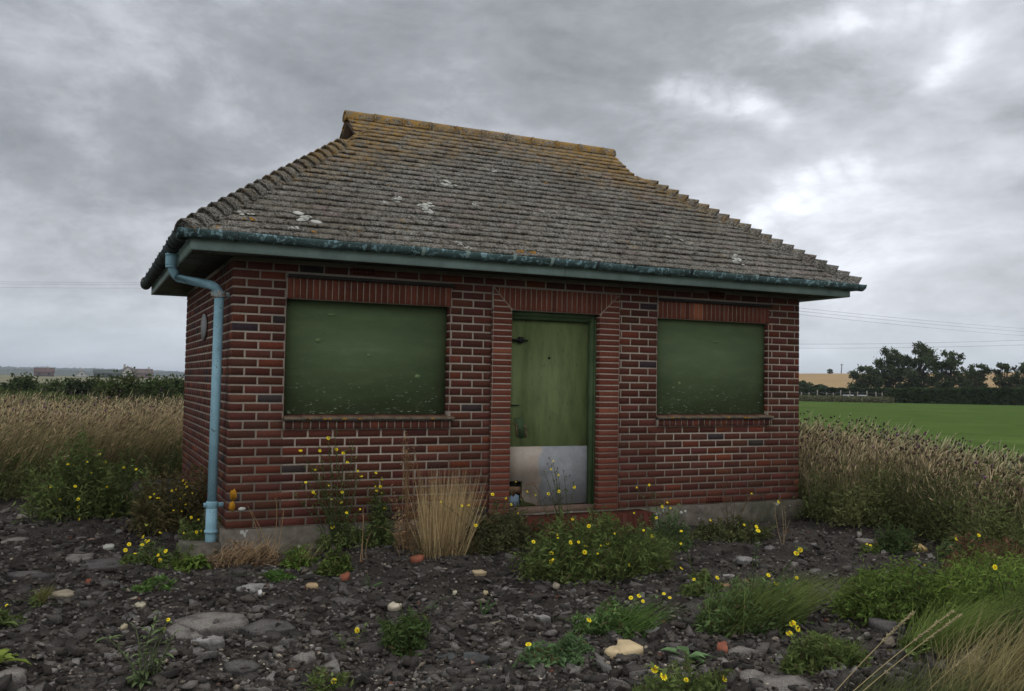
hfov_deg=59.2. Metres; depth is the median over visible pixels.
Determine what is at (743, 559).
asphalt chunk
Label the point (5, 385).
bush
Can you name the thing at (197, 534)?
flowering weed
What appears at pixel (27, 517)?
asphalt chunk
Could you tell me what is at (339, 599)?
asphalt chunk
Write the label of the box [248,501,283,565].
dry stalk
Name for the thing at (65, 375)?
land
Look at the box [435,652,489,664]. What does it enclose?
asphalt chunk
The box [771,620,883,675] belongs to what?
flowering weed
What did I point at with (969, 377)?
field tree
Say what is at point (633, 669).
asphalt flakes
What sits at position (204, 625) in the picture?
rock
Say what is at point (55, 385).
bush
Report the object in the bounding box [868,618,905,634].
asphalt chunk
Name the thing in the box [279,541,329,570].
dandelion clump
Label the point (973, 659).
pale stone
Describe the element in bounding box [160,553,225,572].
dandelion clump
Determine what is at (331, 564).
dandelion clump
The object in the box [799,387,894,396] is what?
fence
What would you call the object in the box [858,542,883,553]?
flowering weed
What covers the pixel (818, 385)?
field tree
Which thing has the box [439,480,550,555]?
flowering weed
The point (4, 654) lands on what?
leafy weed
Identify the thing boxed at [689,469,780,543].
flowering weed
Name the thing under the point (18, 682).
asphalt chunk
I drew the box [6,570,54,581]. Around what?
asphalt chunk
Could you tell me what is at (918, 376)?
field tree
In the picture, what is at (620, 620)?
flowering weed
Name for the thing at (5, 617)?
flowering weed
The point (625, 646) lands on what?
cream stone
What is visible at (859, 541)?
asphalt chunk
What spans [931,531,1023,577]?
nettle patch
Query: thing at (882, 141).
sky
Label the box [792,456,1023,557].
weed tangle
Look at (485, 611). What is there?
leafy weed
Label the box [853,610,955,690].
seed head
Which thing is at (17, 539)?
asphalt chunk
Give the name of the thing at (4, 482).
weed tangle
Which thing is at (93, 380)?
bush
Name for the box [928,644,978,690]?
seed head
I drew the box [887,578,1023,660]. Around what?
grass clump
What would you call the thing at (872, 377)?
field tree
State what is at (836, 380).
barley hill
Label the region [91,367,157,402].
bush
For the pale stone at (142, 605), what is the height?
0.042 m
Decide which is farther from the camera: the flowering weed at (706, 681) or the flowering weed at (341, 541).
the flowering weed at (341, 541)
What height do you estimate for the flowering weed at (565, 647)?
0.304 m
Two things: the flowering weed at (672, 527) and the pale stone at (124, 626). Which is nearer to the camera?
the pale stone at (124, 626)
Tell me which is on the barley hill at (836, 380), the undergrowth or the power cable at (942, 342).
the power cable at (942, 342)
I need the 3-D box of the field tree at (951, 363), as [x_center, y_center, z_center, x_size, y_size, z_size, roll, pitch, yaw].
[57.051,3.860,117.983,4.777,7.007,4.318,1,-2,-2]
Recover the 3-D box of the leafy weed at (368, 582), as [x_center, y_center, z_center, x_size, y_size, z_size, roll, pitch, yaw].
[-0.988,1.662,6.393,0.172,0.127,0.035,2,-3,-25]
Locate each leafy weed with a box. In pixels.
[0,648,31,664]
[3,584,60,608]
[362,573,382,586]
[375,595,454,657]
[479,597,497,614]
[660,646,712,664]
[874,518,923,554]
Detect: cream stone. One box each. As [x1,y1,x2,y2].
[604,645,619,659]
[615,639,643,654]
[910,543,927,552]
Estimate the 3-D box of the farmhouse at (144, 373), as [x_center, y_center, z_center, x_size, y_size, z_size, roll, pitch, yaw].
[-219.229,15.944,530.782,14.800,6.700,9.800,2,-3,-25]
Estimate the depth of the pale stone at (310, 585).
6.17 m
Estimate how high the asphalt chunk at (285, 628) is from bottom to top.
0.073 m
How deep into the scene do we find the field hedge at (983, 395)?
86.38 m
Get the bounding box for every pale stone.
[51,589,73,598]
[103,543,113,549]
[120,623,127,630]
[135,602,145,608]
[306,582,318,589]
[387,601,401,610]
[472,569,486,575]
[960,654,985,669]
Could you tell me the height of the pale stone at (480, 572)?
0.044 m
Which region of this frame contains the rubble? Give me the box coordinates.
[0,504,1023,690]
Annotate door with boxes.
[509,319,588,506]
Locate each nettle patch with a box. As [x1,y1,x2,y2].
[817,554,959,629]
[899,544,1023,641]
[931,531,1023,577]
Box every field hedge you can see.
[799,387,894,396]
[889,387,1023,405]
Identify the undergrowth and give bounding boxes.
[0,384,183,414]
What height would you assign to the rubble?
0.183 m
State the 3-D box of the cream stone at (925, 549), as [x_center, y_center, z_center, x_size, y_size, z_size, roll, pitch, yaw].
[3.624,1.816,8.075,0.144,0.069,0.106,1,-2,-5]
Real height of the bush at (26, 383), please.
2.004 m
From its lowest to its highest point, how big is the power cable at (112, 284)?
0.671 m
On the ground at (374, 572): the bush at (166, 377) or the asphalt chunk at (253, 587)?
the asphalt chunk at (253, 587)
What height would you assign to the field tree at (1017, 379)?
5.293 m
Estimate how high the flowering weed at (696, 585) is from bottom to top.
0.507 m
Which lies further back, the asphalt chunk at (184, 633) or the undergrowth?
the undergrowth
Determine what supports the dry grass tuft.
on the ground at (374, 572)
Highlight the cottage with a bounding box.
[75,368,88,376]
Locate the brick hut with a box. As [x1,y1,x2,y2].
[140,110,866,556]
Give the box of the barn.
[93,369,127,377]
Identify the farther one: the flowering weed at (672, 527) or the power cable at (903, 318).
the power cable at (903, 318)
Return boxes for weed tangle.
[0,427,182,500]
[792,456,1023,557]
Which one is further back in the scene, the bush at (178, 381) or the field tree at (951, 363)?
the field tree at (951, 363)
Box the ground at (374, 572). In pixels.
[0,479,1011,690]
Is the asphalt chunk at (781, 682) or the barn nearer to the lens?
the asphalt chunk at (781, 682)
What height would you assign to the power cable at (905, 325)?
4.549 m
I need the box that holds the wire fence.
[801,390,882,396]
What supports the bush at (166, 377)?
on the rough turf
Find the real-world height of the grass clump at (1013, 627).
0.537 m
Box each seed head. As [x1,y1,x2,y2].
[836,611,915,690]
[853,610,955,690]
[863,613,962,690]
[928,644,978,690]
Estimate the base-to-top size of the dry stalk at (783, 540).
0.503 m
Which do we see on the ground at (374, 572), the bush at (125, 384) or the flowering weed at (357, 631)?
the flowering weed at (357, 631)
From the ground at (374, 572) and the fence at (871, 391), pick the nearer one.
the ground at (374, 572)
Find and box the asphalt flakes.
[0,501,1021,690]
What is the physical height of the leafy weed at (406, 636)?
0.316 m
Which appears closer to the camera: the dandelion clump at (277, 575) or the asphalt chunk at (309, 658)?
the asphalt chunk at (309, 658)
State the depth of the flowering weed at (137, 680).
4.32 m
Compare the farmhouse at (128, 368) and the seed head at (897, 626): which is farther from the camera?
the farmhouse at (128, 368)
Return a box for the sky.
[0,0,1023,372]
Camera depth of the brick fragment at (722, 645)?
4.91 m
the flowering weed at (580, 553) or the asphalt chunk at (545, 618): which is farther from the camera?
the flowering weed at (580, 553)
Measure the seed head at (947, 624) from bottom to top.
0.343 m
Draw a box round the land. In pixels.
[0,374,184,384]
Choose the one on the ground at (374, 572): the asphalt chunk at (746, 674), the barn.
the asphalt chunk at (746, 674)
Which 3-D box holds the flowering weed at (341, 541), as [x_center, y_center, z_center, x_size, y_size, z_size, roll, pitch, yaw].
[-1.513,1.267,7.707,0.335,1.087,0.680,-1,-3,44]
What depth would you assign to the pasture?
42.94 m
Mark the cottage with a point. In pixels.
(81, 373)
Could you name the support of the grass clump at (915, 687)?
on the ground at (374, 572)
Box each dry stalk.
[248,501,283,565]
[360,518,371,561]
[381,431,435,550]
[410,446,421,549]
[774,497,790,544]
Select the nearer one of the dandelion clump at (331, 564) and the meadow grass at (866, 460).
the dandelion clump at (331, 564)
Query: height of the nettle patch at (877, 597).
0.448 m
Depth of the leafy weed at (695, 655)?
4.75 m
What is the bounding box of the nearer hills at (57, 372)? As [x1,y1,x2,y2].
[0,368,184,376]
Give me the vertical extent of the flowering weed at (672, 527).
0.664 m
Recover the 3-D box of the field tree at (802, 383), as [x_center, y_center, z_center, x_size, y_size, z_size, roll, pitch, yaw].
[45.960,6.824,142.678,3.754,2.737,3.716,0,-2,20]
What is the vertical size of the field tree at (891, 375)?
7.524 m
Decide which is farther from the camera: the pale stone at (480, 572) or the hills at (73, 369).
the hills at (73, 369)
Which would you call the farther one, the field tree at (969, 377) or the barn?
the barn
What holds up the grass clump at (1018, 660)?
on the ground at (374, 572)
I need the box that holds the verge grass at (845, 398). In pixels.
[799,395,894,402]
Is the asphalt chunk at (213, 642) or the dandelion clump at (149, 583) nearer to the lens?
the asphalt chunk at (213, 642)
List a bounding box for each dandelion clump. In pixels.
[122,573,178,592]
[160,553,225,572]
[236,568,295,583]
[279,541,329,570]
[311,548,353,577]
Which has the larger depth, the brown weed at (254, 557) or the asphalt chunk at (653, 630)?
the brown weed at (254, 557)
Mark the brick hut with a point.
(506, 312)
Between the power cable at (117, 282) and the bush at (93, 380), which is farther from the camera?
the power cable at (117, 282)
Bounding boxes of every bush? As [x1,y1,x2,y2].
[0,372,38,390]
[8,373,48,390]
[38,377,83,393]
[60,374,99,397]
[84,373,111,388]
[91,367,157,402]
[128,373,180,403]
[156,374,183,393]
[159,373,184,393]
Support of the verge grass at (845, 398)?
on the pasture
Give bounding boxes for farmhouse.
[33,366,54,376]
[121,364,133,377]
[130,367,153,377]
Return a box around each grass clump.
[845,641,1023,690]
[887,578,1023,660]
[919,595,1023,690]
[969,568,1023,659]
[990,603,1023,690]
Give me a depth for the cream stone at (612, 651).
4.78 m
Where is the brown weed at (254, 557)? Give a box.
[206,534,298,569]
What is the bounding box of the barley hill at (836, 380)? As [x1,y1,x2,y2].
[799,372,1020,394]
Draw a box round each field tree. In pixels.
[799,380,813,387]
[813,384,827,387]
[845,364,885,387]
[872,346,905,388]
[894,341,944,387]
[927,349,971,387]
[956,366,977,386]
[959,363,991,387]
[990,362,1011,387]
[1009,362,1023,387]
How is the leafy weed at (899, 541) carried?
on the ground at (374, 572)
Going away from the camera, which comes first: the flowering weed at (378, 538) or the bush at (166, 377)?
the flowering weed at (378, 538)
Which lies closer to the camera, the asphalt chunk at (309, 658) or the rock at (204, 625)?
the asphalt chunk at (309, 658)
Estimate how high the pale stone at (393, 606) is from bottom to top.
0.047 m
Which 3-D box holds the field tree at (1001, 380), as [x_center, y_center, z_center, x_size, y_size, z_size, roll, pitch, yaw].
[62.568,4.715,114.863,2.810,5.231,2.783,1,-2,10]
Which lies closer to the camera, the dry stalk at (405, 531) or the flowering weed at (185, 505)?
the dry stalk at (405, 531)
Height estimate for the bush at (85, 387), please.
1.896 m
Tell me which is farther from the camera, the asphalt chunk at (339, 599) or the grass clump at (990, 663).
the asphalt chunk at (339, 599)
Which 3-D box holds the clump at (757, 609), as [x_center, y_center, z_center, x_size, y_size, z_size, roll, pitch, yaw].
[1.733,1.440,5.626,1.356,0.686,0.753,1,-2,-2]
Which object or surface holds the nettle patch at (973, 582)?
on the ground at (374, 572)
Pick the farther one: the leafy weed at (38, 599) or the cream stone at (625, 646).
the leafy weed at (38, 599)
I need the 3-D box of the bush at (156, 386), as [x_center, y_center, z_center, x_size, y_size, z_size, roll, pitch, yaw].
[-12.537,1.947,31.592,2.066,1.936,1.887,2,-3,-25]
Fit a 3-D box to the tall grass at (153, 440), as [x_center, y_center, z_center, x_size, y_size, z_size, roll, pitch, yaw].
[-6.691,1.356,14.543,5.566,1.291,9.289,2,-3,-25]
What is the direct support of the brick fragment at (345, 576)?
on the ground at (374, 572)
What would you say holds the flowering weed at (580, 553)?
on the ground at (374, 572)
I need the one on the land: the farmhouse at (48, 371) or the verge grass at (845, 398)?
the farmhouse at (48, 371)
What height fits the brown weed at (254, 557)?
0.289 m
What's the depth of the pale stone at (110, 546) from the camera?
7.51 m
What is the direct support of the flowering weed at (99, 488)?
on the ground at (374, 572)
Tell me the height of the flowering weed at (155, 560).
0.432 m
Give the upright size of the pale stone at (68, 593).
0.051 m
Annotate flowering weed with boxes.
[0,603,58,627]
[12,426,155,523]
[95,610,181,689]
[116,523,219,567]
[118,459,207,537]
[173,509,221,549]
[292,430,371,552]
[302,664,357,690]
[334,621,369,649]
[363,471,403,547]
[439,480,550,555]
[493,615,595,667]
[505,504,699,588]
[534,457,576,536]
[540,591,697,639]
[630,484,699,551]
[631,649,733,690]
[674,530,730,597]
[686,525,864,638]
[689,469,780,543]
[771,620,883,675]
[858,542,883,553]
[922,531,987,565]
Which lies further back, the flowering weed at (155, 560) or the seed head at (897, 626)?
the flowering weed at (155, 560)
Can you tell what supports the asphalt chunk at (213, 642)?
on the ground at (374, 572)
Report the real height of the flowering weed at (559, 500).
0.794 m
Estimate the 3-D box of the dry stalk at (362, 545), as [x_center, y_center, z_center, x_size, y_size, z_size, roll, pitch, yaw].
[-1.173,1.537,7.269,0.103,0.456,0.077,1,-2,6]
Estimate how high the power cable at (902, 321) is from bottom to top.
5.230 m
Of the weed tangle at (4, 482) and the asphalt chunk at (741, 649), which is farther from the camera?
the weed tangle at (4, 482)
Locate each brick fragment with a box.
[339,572,349,580]
[409,554,423,562]
[717,641,727,653]
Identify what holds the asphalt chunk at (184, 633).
on the ground at (374, 572)
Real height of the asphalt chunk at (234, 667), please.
0.062 m
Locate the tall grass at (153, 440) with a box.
[0,391,183,497]
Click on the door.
(549, 364)
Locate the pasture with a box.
[799,401,1023,461]
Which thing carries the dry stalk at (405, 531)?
on the ground at (374, 572)
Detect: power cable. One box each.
[86,284,139,284]
[95,282,139,282]
[799,314,1021,335]
[802,311,1022,331]
[804,308,1023,328]
[888,340,1013,343]
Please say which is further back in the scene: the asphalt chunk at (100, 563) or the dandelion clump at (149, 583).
the asphalt chunk at (100, 563)
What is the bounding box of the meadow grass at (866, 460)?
[798,417,1023,554]
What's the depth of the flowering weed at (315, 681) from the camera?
4.18 m
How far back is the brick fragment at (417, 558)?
7.17 m
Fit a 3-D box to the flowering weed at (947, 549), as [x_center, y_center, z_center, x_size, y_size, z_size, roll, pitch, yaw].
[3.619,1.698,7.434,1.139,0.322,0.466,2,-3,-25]
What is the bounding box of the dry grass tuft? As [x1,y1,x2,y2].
[380,465,491,559]
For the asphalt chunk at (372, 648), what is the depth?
4.79 m
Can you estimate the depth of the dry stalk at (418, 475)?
7.70 m
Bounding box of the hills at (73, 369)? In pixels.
[0,366,184,372]
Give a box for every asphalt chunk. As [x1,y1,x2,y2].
[0,666,26,690]
[1,537,29,543]
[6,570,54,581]
[17,510,44,519]
[65,553,95,562]
[82,557,133,569]
[165,623,202,641]
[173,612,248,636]
[190,635,224,650]
[223,659,260,676]
[236,582,273,592]
[240,619,295,636]
[292,651,315,668]
[324,596,361,605]
[356,640,386,656]
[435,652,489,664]
[533,613,550,622]
[641,627,666,636]
[728,646,759,657]
[735,556,754,563]
[739,669,764,680]
[754,675,814,690]
[855,538,876,545]
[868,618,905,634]
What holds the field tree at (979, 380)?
on the barley hill at (836, 380)
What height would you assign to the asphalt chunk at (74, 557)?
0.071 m
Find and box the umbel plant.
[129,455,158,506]

